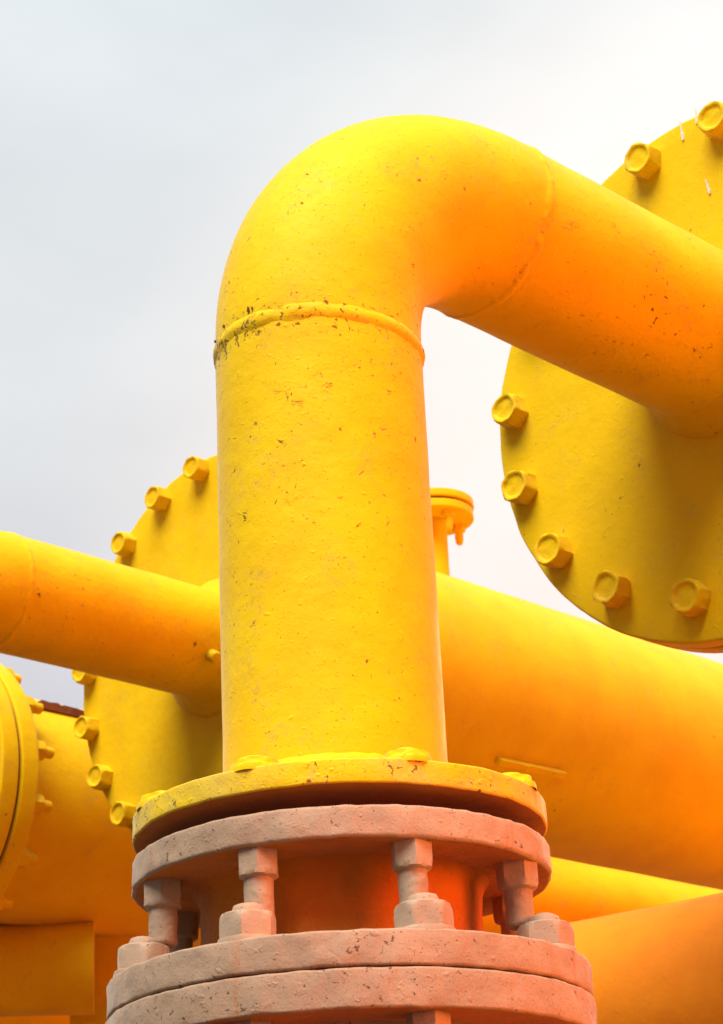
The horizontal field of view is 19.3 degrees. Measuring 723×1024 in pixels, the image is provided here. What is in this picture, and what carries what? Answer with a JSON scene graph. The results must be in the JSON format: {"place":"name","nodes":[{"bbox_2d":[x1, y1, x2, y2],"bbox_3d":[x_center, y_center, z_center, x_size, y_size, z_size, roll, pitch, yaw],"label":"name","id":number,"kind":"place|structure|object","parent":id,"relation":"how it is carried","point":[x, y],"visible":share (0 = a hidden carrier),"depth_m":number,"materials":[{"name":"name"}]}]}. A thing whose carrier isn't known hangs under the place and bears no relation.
{"place":"outdoors","nodes":[
{"label":"outdoors","id":0,"kind":"place"},
{"bbox_2d":[0,1015,69,1023],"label":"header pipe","id":1,"kind":"object","parent":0,"point":[57,1019],"depth_m":6.70,"materials":[{"name":"yellow metal"}]},
{"bbox_2d":[0,0,722,709],"label":"sky","id":2,"kind":"structure","parent":0,"point":[138,138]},
{"bbox_3d":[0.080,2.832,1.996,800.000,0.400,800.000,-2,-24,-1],"label":"ground","id":3,"kind":"structure","parent":0,"visible":0},
{"bbox_2d":[0,922,94,1016],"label":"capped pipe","id":4,"kind":"object","parent":3,"relation":"on","point":[46,970],"visible":0.99,"depth_m":6.09,"materials":[{"name":"yellow metal"}]},
{"bbox_2d":[0,664,200,946],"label":"pressure vessel","id":5,"kind":"object","parent":3,"relation":"on","point":[68,854],"visible":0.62,"depth_m":6.02,"materials":[{"name":"yellow paint"}]},
{"bbox_2d":[70,934,140,1023],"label":"pipe","id":6,"kind":"object","parent":3,"relation":"on","point":[106,956],"depth_m":6.36,"materials":[{"name":"yellow metal"}]},
{"bbox_2d":[105,804,596,1023],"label":"flange","id":7,"kind":"object","parent":3,"relation":"on","point":[356,914],"visible":1,"depth_m":2.74,"materials":[{"name":"pink paint"}]},
{"bbox_2d":[132,114,722,853],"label":"elbow pipe","id":8,"kind":"object","parent":7,"relation":"on","point":[356,248],"visible":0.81,"depth_m":3.18,"materials":[{"name":"yellow metal"}]},
{"bbox_2d":[72,455,722,889],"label":"pressure vessel","id":9,"kind":"object","parent":3,"relation":"on","point":[608,741],"visible":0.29,"depth_m":5.94,"materials":[{"name":"yellow paint"}]},
{"bbox_2d":[0,531,221,717],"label":"branch pipe","id":10,"kind":"object","parent":9,"relation":"attached to","point":[73,610],"visible":0.92,"depth_m":5.13,"materials":[{"name":"yellow metal"}]},
{"bbox_2d":[482,857,722,933],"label":"pipe","id":11,"kind":"object","parent":3,"relation":"on","point":[573,891],"visible":0.23,"depth_m":5.64,"materials":[{"name":"yellow metal"}]},
{"bbox_2d":[491,101,722,652],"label":"pressure vessel","id":12,"kind":"object","parent":3,"relation":"on","point":[614,499],"visible":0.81,"depth_m":4.13,"materials":[{"name":"yellow paint"}]},
{"bbox_2d":[570,892,722,1023],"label":"wide pipe","id":13,"kind":"object","parent":3,"relation":"on","point":[661,964],"visible":0.49,"depth_m":4.50,"materials":[{"name":"yellow metal"}]}
]}

